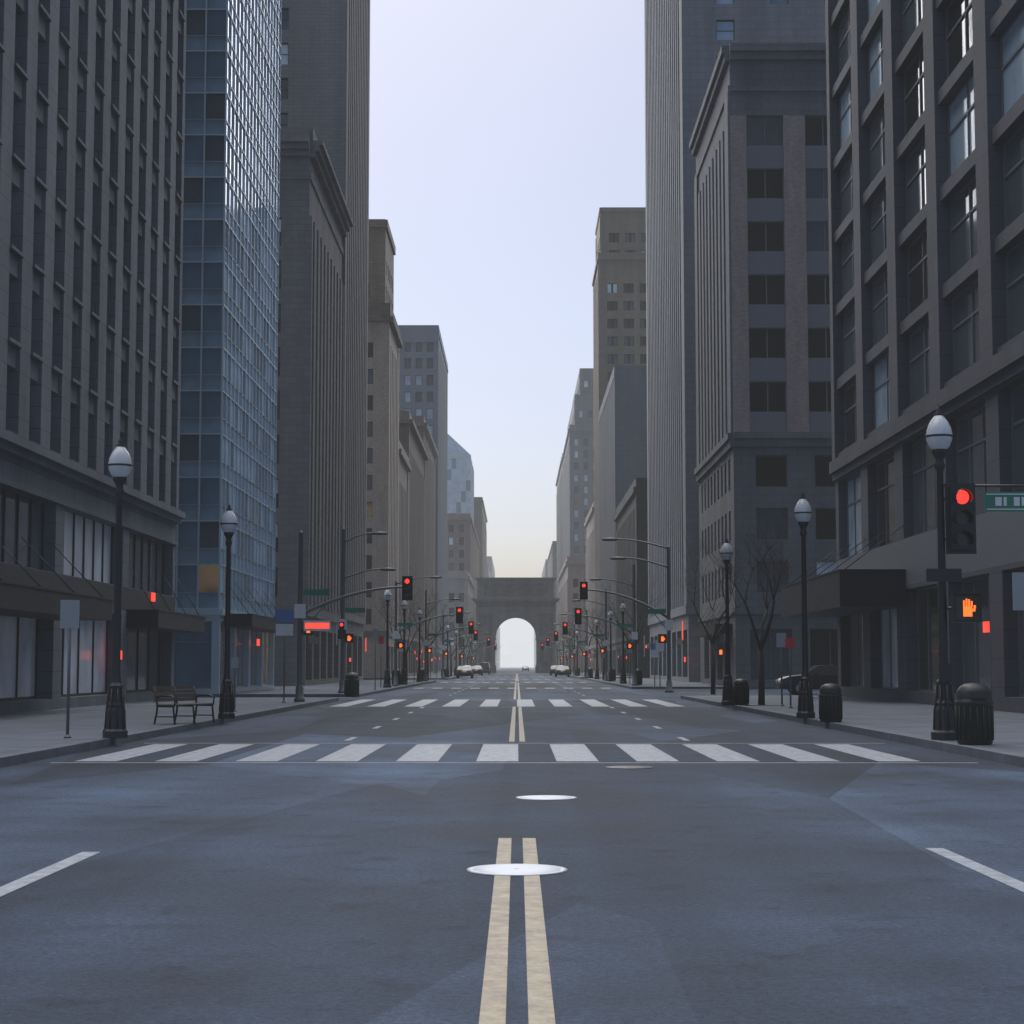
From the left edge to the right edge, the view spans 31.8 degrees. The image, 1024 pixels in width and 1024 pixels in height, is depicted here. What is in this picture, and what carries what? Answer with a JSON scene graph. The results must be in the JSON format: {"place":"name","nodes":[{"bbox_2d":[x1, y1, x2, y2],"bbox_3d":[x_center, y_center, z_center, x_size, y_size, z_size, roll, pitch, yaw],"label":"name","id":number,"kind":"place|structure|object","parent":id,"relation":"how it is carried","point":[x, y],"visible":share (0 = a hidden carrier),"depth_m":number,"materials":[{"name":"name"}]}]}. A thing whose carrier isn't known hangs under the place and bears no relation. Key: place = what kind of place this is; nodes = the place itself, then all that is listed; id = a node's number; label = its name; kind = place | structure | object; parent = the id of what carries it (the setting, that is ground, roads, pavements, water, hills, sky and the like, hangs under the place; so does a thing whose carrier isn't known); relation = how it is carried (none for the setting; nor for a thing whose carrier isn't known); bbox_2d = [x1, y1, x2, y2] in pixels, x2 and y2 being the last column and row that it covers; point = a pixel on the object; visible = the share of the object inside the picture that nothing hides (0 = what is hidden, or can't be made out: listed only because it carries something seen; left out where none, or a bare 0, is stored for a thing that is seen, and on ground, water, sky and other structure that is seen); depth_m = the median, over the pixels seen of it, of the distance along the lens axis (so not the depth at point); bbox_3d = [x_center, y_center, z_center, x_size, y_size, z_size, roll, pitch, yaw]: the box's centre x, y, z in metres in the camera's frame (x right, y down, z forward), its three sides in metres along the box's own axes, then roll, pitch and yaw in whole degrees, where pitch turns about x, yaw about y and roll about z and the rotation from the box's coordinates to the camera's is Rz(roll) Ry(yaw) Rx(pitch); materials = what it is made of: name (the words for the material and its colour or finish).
{"place":"outdoors","nodes":[
{"label":"outdoors","id":0,"kind":"place"},
{"bbox_2d":[0,672,473,767],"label":"sidewalk","id":1,"kind":"structure","parent":0,"point":[27,737],"depth_m":42.55,"materials":[{"name":"grey concrete"}]},
{"bbox_2d":[60,600,79,737],"bbox_3d":[-7.796,2.760,31.670,0.330,2.420,0.140,1,-5,-8],"label":"sign post","id":2,"kind":"object","parent":1,"relation":"on","point":[69,614],"visible":1,"depth_m":31.69,"materials":[{"name":"metal"}]},
{"bbox_2d":[102,436,131,737],"bbox_3d":[-6.978,1.309,31.862,0.439,5.343,0.439,0,-5,-3],"label":"lamp post","id":3,"kind":"object","parent":1,"relation":"on","point":[120,465],"visible":1,"depth_m":31.77,"materials":[{"name":"black metal"}]},
{"bbox_2d":[152,685,214,724],"bbox_3d":[-7.215,4.246,39.642,0.596,0.829,1.610,-2,-5,24],"label":"bench","id":4,"kind":"object","parent":1,"relation":"on","point":[189,695],"visible":1,"depth_m":39.66,"materials":[{"name":"black metal"}]},
{"bbox_2d":[218,504,237,718],"bbox_3d":[-6.883,2.379,43.599,0.429,5.212,0.429,3,-6,-32],"label":"lamp post","id":5,"kind":"object","parent":1,"relation":"on","point":[228,523],"visible":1,"depth_m":43.51,"materials":[{"name":"black metal"}]},
{"bbox_2d":[231,657,238,711],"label":"sign post","id":6,"kind":"object","parent":1,"relation":"on","point":[234,662],"visible":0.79,"depth_m":49.92,"materials":[{"name":"metal"}]},
{"bbox_2d":[276,609,292,702],"bbox_3d":[-7.819,4.948,61.825,0.600,3.200,0.140,0,-5,0],"label":"sign post","id":7,"kind":"object","parent":1,"relation":"on","point":[284,616],"visible":1,"depth_m":61.87,"materials":[{"name":"metal"}]},
{"bbox_2d":[344,672,358,696],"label":"trash can","id":8,"kind":"object","parent":1,"relation":"on","point":[351,685],"visible":1,"depth_m":73.25,"materials":[{"name":"black metal"}]},
{"bbox_2d":[294,531,412,701],"bbox_3d":[-5.625,3.682,63.855,4.190,6.068,0.540,0,-5,0],"label":"signal mast","id":9,"kind":"object","parent":1,"relation":"on","point":[300,611],"visible":1,"depth_m":63.90,"materials":[{"name":"black metal"}]},
{"bbox_2d":[304,620,330,630],"bbox_3d":[-6.872,4.013,63.495,0.954,0.370,0.026,0,-5,0],"label":"banner sign","id":10,"kind":"object","parent":9,"relation":"attached to","point":[321,625],"visible":1,"depth_m":63.48,"materials":[{"name":"red plastic"}]},
{"bbox_2d":[338,527,396,692],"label":"traffic signal pole","id":11,"kind":"object","parent":1,"relation":"on","point":[343,636],"visible":0.93,"depth_m":84.33,"materials":[{"name":"black metal"}]},
{"bbox_2d":[373,629,377,689],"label":"sign post","id":12,"kind":"object","parent":1,"relation":"on","point":[375,633],"visible":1,"depth_m":96.63,"materials":[{"name":"metal"}]},
{"bbox_2d":[378,636,383,687],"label":"sign post","id":13,"kind":"object","parent":1,"relation":"on","point":[381,640],"visible":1,"depth_m":104.73,"materials":[{"name":"metal"}]},
{"bbox_2d":[383,589,391,687],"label":"lamp post","id":14,"kind":"object","parent":1,"relation":"on","point":[387,598],"visible":0.94,"depth_m":105.61,"materials":[{"name":"black metal"}]},
{"bbox_2d":[368,583,436,681],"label":"tree","id":15,"kind":"object","parent":1,"relation":"on","point":[406,659],"visible":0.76,"depth_m":131.88,"materials":[{"name":"brown plant"}]},
{"bbox_2d":[401,600,407,684],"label":"lamp post","id":16,"kind":"object","parent":1,"relation":"on","point":[404,604],"visible":0.9,"depth_m":122.53,"materials":[{"name":"black metal"}]},
{"bbox_2d":[411,641,416,682],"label":"sign post","id":17,"kind":"object","parent":1,"relation":"on","point":[414,645],"visible":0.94,"depth_m":137.63,"materials":[{"name":"metal"}]},
{"bbox_2d":[416,608,422,681],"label":"lamp post","id":18,"kind":"object","parent":1,"relation":"on","point":[419,672],"visible":0.92,"depth_m":143.63,"materials":[{"name":"black metal"}]},
{"bbox_2d":[392,576,462,685],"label":"signal mast","id":19,"kind":"object","parent":1,"relation":"on","point":[459,619],"visible":0.94,"depth_m":113.10,"materials":[{"name":"black metal"}]},
{"bbox_2d":[397,590,471,679],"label":"tree","id":20,"kind":"object","parent":1,"relation":"on","point":[415,621],"visible":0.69,"depth_m":160.86,"materials":[{"name":"brown plant"}]},
{"bbox_2d":[423,590,473,680],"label":"signal mast","id":21,"kind":"object","parent":1,"relation":"on","point":[470,627],"visible":0.98,"depth_m":150.32,"materials":[{"name":"black metal"}]},
{"bbox_2d":[432,609,475,675],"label":"tree","id":22,"kind":"object","parent":1,"relation":"on","point":[451,636],"visible":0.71,"depth_m":218.30,"materials":[{"name":"brown plant"}]},
{"bbox_2d":[441,612,477,677],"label":"signal mast","id":23,"kind":"object","parent":1,"relation":"on","point":[444,653],"visible":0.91,"depth_m":188.31,"materials":[{"name":"black metal"}]},
{"bbox_2d":[448,614,480,665],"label":"tree","id":24,"kind":"object","parent":1,"relation":"on","point":[462,635],"visible":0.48,"depth_m":254.23,"materials":[{"name":"brown plant"}]},
{"bbox_2d":[458,623,489,665],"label":"signal mast","id":25,"kind":"object","parent":1,"relation":"on","point":[465,646],"visible":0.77,"depth_m":238.36,"materials":[{"name":"black metal"}]},
{"bbox_2d":[470,632,496,665],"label":"signal mast","id":26,"kind":"object","parent":1,"relation":"on","point":[495,646],"visible":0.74,"depth_m":300.47,"materials":[{"name":"black metal"}]},
{"bbox_2d":[368,219,395,311],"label":"building","id":27,"kind":"structure","parent":0,"point":[382,250],"depth_m":193.18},
{"bbox_2d":[369,0,645,576],"label":"sky","id":28,"kind":"structure","parent":0,"point":[500,131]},
{"bbox_2d":[0,667,1023,1023],"bbox_3d":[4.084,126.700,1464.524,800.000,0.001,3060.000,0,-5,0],"label":"road","id":29,"kind":"structure","parent":0,"point":[688,887],"depth_m":12.21,"materials":[{"name":"grey asphalt"}]},
{"bbox_2d":[456,666,473,677],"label":"parked car","id":30,"kind":"object","parent":29,"relation":"on","point":[464,670],"visible":0.99,"depth_m":202.00,"materials":[{"name":"grey paint"}]},
{"bbox_2d":[472,666,483,675],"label":"parked car","id":31,"kind":"object","parent":29,"relation":"on","point":[478,670],"visible":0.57,"depth_m":258.80,"materials":[{"name":"grey paint"}]},
{"bbox_2d":[479,662,490,673],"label":"parked van","id":32,"kind":"object","parent":29,"relation":"on","point":[486,666],"visible":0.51,"depth_m":296.37,"materials":[{"name":"grey paint"}]},
{"bbox_2d":[0,674,1023,1023],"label":"road markings","id":33,"kind":"object","parent":29,"relation":"on","point":[540,1000],"visible":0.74,"depth_m":26.06,"materials":[{"name":"white paint"}]},
{"bbox_2d":[466,864,567,875],"bbox_3d":[0.035,2.448,12.339,0.694,0.014,0.694,0,-5,0],"label":"manhole","id":34,"kind":"object","parent":29,"relation":"on","point":[516,869],"visible":1,"depth_m":12.27,"materials":[{"name":"metal"}]},
{"bbox_2d":[516,795,576,799],"bbox_3d":[0.364,3.026,19.088,0.650,0.014,0.650,0,-5,0],"label":"manhole","id":35,"kind":"object","parent":29,"relation":"on","point":[545,797],"visible":1,"depth_m":19.00,"materials":[{"name":"metal"}]},
{"bbox_2d":[555,666,569,676],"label":"parked car","id":36,"kind":"object","parent":29,"relation":"on","point":[562,670],"visible":1,"depth_m":229.10,"materials":[{"name":"grey paint"}]},
{"bbox_2d":[605,766,652,768],"bbox_3d":[1.612,3.514,24.793,0.672,0.014,0.672,0,-5,0],"label":"manhole","id":37,"kind":"object","parent":29,"relation":"on","point":[629,767],"visible":1,"depth_m":24.64,"materials":[{"name":"metal"}]},
{"bbox_2d":[775,665,837,694],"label":"car","id":38,"kind":"object","parent":29,"relation":"on","point":[820,675],"visible":0.32,"depth_m":86.70,"materials":[{"name":"grey paint"}]},
{"bbox_2d":[499,618,533,666],"bbox_3d":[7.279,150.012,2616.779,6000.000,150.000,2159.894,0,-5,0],"label":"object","id":39,"kind":"structure","parent":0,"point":[516,640],"depth_m":3589.32,"materials":[{"name":"white"}]},
{"bbox_2d":[120,592,989,662],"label":"illuminated signs","id":40,"kind":"object","parent":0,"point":[679,641],"visible":0.66,"depth_m":115.53,"materials":[{"name":"red plastic"}]},
{"bbox_2d":[561,425,593,563],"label":"building","id":41,"kind":"structure","parent":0,"point":[577,460],"depth_m":452.61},
{"bbox_2d":[564,672,1023,766],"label":"sidewalk","id":42,"kind":"structure","parent":0,"point":[905,723],"depth_m":43.36,"materials":[{"name":"grey concrete"}]},
{"bbox_2d":[546,624,575,674],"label":"signal mast","id":43,"kind":"object","parent":42,"relation":"on","point":[547,644],"visible":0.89,"depth_m":241.09,"materials":[{"name":"black metal"}]},
{"bbox_2d":[557,611,584,671],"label":"tree","id":44,"kind":"object","parent":42,"relation":"on","point":[573,636],"visible":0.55,"depth_m":252.85,"materials":[{"name":"brown plant"}]},
{"bbox_2d":[554,609,588,677],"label":"signal mast","id":45,"kind":"object","parent":42,"relation":"on","point":[556,635],"visible":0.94,"depth_m":193.31,"materials":[{"name":"black metal"}]},
{"bbox_2d":[557,609,604,676],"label":"tree","id":46,"kind":"object","parent":42,"relation":"on","point":[576,638],"visible":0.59,"depth_m":210.53,"materials":[{"name":"brown plant"}]},
{"bbox_2d":[562,588,607,680],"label":"signal mast","id":47,"kind":"object","parent":42,"relation":"on","point":[565,632],"visible":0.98,"depth_m":153.32,"materials":[{"name":"black metal"}]},
{"bbox_2d":[569,595,616,679],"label":"tree","id":48,"kind":"object","parent":42,"relation":"on","point":[599,627],"visible":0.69,"depth_m":166.10,"materials":[{"name":"brown plant"}]},
{"bbox_2d":[594,619,599,678],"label":"lamp post","id":49,"kind":"object","parent":42,"relation":"on","point":[597,668],"visible":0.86,"depth_m":173.01,"materials":[{"name":"black metal"}]},
{"bbox_2d":[575,563,637,685],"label":"signal mast","id":50,"kind":"object","parent":42,"relation":"on","point":[578,620],"visible":1,"depth_m":115.93,"materials":[{"name":"black metal"}]},
{"bbox_2d":[608,609,613,681],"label":"lamp post","id":51,"kind":"object","parent":42,"relation":"on","point":[610,676],"visible":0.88,"depth_m":146.65,"materials":[{"name":"black metal"}]},
{"bbox_2d":[620,601,626,683],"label":"lamp post","id":52,"kind":"object","parent":42,"relation":"on","point":[623,672],"visible":0.95,"depth_m":128.69,"materials":[{"name":"black metal"}]},
{"bbox_2d":[580,538,673,692],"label":"signal mast","id":53,"kind":"object","parent":42,"relation":"on","point":[662,638],"visible":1,"depth_m":85.85,"materials":[{"name":"black metal"}]},
{"bbox_2d":[596,562,676,684],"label":"tree","id":54,"kind":"object","parent":42,"relation":"on","point":[645,600],"visible":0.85,"depth_m":121.68,"materials":[{"name":"brown plant"}]},
{"bbox_2d":[636,669,641,684],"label":"trash can","id":55,"kind":"object","parent":42,"relation":"on","point":[639,675],"visible":0.71,"depth_m":119.20,"materials":[{"name":"black metal"}]},
{"bbox_2d":[650,644,658,687],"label":"sign post","id":56,"kind":"object","parent":42,"relation":"on","point":[654,653],"visible":0.85,"depth_m":105.07,"materials":[{"name":"metal"}]},
{"bbox_2d":[656,640,663,689],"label":"sign post","id":57,"kind":"object","parent":42,"relation":"on","point":[659,647],"visible":0.83,"depth_m":96.32,"materials":[{"name":"metal"}]},
{"bbox_2d":[720,537,734,705],"bbox_3d":[6.921,3.499,57.839,0.445,5.408,0.445,4,-6,-39],"label":"lamp post","id":58,"kind":"object","parent":42,"relation":"on","point":[727,695],"visible":1,"depth_m":57.73,"materials":[{"name":"black metal"}]},
{"bbox_2d":[677,525,779,694],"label":"tree","id":59,"kind":"object","parent":42,"relation":"on","point":[712,642],"visible":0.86,"depth_m":79.71,"materials":[{"name":"brown plant"}]},
{"bbox_2d":[733,679,748,704],"bbox_3d":[7.434,5.833,58.382,0.522,0.851,0.514,1,-5,-17],"label":"trash can","id":60,"kind":"object","parent":42,"relation":"on","point":[741,690],"visible":0.92,"depth_m":58.17,"materials":[{"name":"black metal"}]},
{"bbox_2d":[696,506,800,705],"bbox_3d":[7.692,3.086,58.926,3.734,6.422,4.678,0,-5,0],"label":"tree","id":61,"kind":"object","parent":42,"relation":"on","point":[760,640],"visible":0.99,"depth_m":58.15,"materials":[{"name":"brown plant"}]},
{"bbox_2d":[776,633,785,705],"bbox_3d":[8.493,4.962,56.705,0.300,2.300,0.140,-1,-5,6],"label":"sign post","id":62,"kind":"object","parent":42,"relation":"on","point":[780,639],"visible":0.93,"depth_m":56.73,"materials":[{"name":"metal"}]},
{"bbox_2d":[785,638,794,707],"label":"sign post","id":63,"kind":"object","parent":42,"relation":"on","point":[789,643],"visible":0.86,"depth_m":54.26,"materials":[{"name":"metal"}]},
{"bbox_2d":[794,492,814,717],"bbox_3d":[7.145,2.245,43.992,0.456,5.546,0.456,0,-5,-2],"label":"lamp post","id":64,"kind":"object","parent":42,"relation":"on","point":[802,512],"visible":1,"depth_m":43.89,"materials":[{"name":"black metal"}]},
{"bbox_2d":[819,683,842,721],"bbox_3d":[7.198,4.307,40.665,0.534,0.871,0.526,-1,-5,14],"label":"trash can","id":65,"kind":"object","parent":42,"relation":"on","point":[830,703],"visible":0.99,"depth_m":40.46,"materials":[{"name":"black metal"}]},
{"bbox_2d":[925,404,955,740],"bbox_3d":[7.401,1.009,30.987,0.476,5.793,0.476,3,-6,-28],"label":"lamp post","id":66,"kind":"object","parent":42,"relation":"on","point":[939,436],"visible":0.97,"depth_m":30.90,"materials":[{"name":"black metal"}]},
{"bbox_2d":[926,483,1023,680],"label":"traffic signal","id":67,"kind":"object","parent":66,"relation":"attached to","point":[960,517],"visible":1,"depth_m":30.87,"materials":[{"name":"black metal"}]},
{"bbox_2d":[955,683,993,744],"bbox_3d":[7.453,3.249,29.019,0.609,0.992,0.599,0,-5,-5],"label":"trash can","id":68,"kind":"object","parent":42,"relation":"on","point":[974,714],"visible":1,"depth_m":28.78,"materials":[{"name":"black metal"}]},
{"bbox_2d":[1012,572,1023,609],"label":"sign post","id":69,"kind":"object","parent":42,"relation":"on","point":[1018,589],"visible":1,"depth_m":29.48,"materials":[{"name":"metal"}]},
{"label":"ground","id":70,"kind":"structure","parent":0,"visible":0},
{"bbox_2d":[0,0,186,713],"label":"stone building","id":71,"kind":"structure","parent":70,"relation":"on","point":[92,117],"depth_m":57.06,"materials":[{"name":"grey stone"}]},
{"bbox_2d":[0,537,112,620],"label":"canopy","id":72,"kind":"object","parent":71,"relation":"attached to","point":[26,601],"visible":1,"depth_m":45.63,"materials":[{"name":"black metal"}]},
{"bbox_2d":[126,565,205,632],"bbox_3d":[-12.764,3.305,66.948,1.140,2.189,9.340,0,-5,0],"label":"canopy","id":73,"kind":"object","parent":71,"relation":"attached to","point":[160,620],"visible":1,"depth_m":64.05,"materials":[{"name":"black metal"}]},
{"bbox_2d":[173,0,281,693],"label":"building","id":74,"kind":"structure","parent":70,"relation":"on","point":[228,397],"depth_m":84.83,"materials":[{"name":"blue glass"}]},
{"bbox_2d":[224,580,294,632],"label":"canopy","id":75,"kind":"object","parent":74,"relation":"attached to","point":[255,622],"visible":0.87,"depth_m":85.28,"materials":[{"name":"black metal"}]},
{"bbox_2d":[274,127,353,685],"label":"building","id":76,"kind":"structure","parent":70,"relation":"on","point":[316,223],"depth_m":117.35,"materials":[{"name":"stone"}]},
{"bbox_2d":[280,0,369,681],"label":"stone tower","id":77,"kind":"structure","parent":70,"relation":"on","point":[325,70],"depth_m":142.77,"materials":[{"name":"grey stone"}]},
{"bbox_2d":[363,303,402,679],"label":"building","id":78,"kind":"structure","parent":70,"relation":"on","point":[385,343],"depth_m":188.63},
{"bbox_2d":[397,440,410,675],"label":"building","id":79,"kind":"structure","parent":70,"relation":"on","point":[403,534],"depth_m":211.63,"materials":[{"name":"concrete"}]},
{"bbox_2d":[399,411,428,675],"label":"dark brick building","id":80,"kind":"structure","parent":70,"relation":"on","point":[411,441],"depth_m":238.48,"materials":[{"name":"brown brick"}]},
{"bbox_2d":[398,325,447,673],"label":"building","id":81,"kind":"structure","parent":70,"relation":"on","point":[423,377],"depth_m":307.58,"materials":[{"name":"stone"}]},
{"bbox_2d":[412,416,437,673],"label":"dark brick building","id":82,"kind":"structure","parent":70,"relation":"on","point":[425,434],"depth_m":282.26,"materials":[{"name":"brown brick"}]},
{"bbox_2d":[447,434,473,522],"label":"slanted glass tower","id":83,"kind":"structure","parent":70,"relation":"on","point":[460,483],"depth_m":522.91,"materials":[{"name":"blue glass"}]},
{"bbox_2d":[446,571,474,671],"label":"white building","id":84,"kind":"structure","parent":70,"relation":"on","point":[461,584],"depth_m":371.92,"materials":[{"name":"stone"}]},
{"bbox_2d":[447,513,479,665],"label":"brown building","id":85,"kind":"structure","parent":70,"relation":"on","point":[463,545],"depth_m":421.25,"materials":[{"name":"brick"}]},
{"bbox_2d":[474,497,487,576],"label":"brown building","id":86,"kind":"structure","parent":70,"relation":"on","point":[480,518],"depth_m":562.30,"materials":[{"name":"stone"}]},
{"bbox_2d":[487,556,494,576],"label":"building","id":87,"kind":"structure","parent":70,"relation":"on","point":[490,564],"depth_m":851.22,"materials":[{"name":"stone"}]},
{"bbox_2d":[472,577,559,672],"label":"triumphal arch","id":88,"kind":"structure","parent":70,"relation":"on","point":[499,601],"depth_m":359.55,"materials":[{"name":"stone"}]},
{"bbox_2d":[547,541,556,650],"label":"grey building","id":89,"kind":"structure","parent":70,"relation":"on","point":[552,563],"depth_m":601.00,"materials":[{"name":"concrete"}]},
{"bbox_2d":[555,453,562,665],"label":"grey building","id":90,"kind":"structure","parent":70,"relation":"on","point":[559,522],"depth_m":559.84,"materials":[{"name":"concrete"}]},
{"bbox_2d":[557,556,585,671],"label":"building","id":91,"kind":"structure","parent":70,"relation":"on","point":[572,575],"depth_m":372.13,"materials":[{"name":"concrete"}]},
{"bbox_2d":[567,394,593,431],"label":"stepped building","id":92,"kind":"structure","parent":70,"relation":"on","point":[582,411],"depth_m":455.93,"materials":[{"name":"stone"}]},
{"bbox_2d":[572,368,593,403],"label":"building","id":93,"kind":"structure","parent":70,"relation":"on","point":[585,383],"depth_m":458.56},
{"bbox_2d":[584,502,594,672],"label":"building","id":94,"kind":"structure","parent":70,"relation":"on","point":[589,524],"depth_m":328.14,"materials":[{"name":"concrete"}]},
{"bbox_2d":[592,252,646,673],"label":"beige tower","id":95,"kind":"structure","parent":70,"relation":"on","point":[619,306],"depth_m":297.09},
{"bbox_2d":[595,207,645,258],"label":"building","id":96,"kind":"structure","parent":95,"relation":"attached to","point":[620,229],"depth_m":299.63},
{"bbox_2d":[599,365,646,674],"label":"building","id":97,"kind":"structure","parent":70,"relation":"on","point":[623,438],"depth_m":247.45,"materials":[{"name":"stone"}]},
{"bbox_2d":[614,478,649,676],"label":"dark building","id":98,"kind":"structure","parent":70,"relation":"on","point":[631,517],"depth_m":207.87,"materials":[{"name":"grey concrete"}]},
{"bbox_2d":[644,0,825,681],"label":"building","id":99,"kind":"structure","parent":70,"relation":"on","point":[685,40],"depth_m":150.75,"materials":[{"name":"stone"}]},
{"bbox_2d":[689,43,837,686],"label":"building","id":100,"kind":"structure","parent":70,"relation":"on","point":[758,144],"depth_m":113.35,"materials":[{"name":"stone"}]},
{"bbox_2d":[693,599,732,636],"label":"canopy","id":101,"kind":"object","parent":100,"relation":"attached to","point":[699,631],"visible":0.73,"depth_m":116.23,"materials":[{"name":"black metal"}]},
{"bbox_2d":[825,0,1023,712],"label":"building","id":102,"kind":"structure","parent":70,"relation":"on","point":[925,128],"depth_m":60.80,"materials":[{"name":"grey stone"}]},
{"bbox_2d":[780,525,905,616],"bbox_3d":[12.543,2.448,69.460,2.340,2.864,13.940,0,-5,0],"label":"canopy","id":103,"kind":"object","parent":102,"relation":"attached to","point":[840,592],"visible":1,"depth_m":62.76,"materials":[{"name":"black metal"}]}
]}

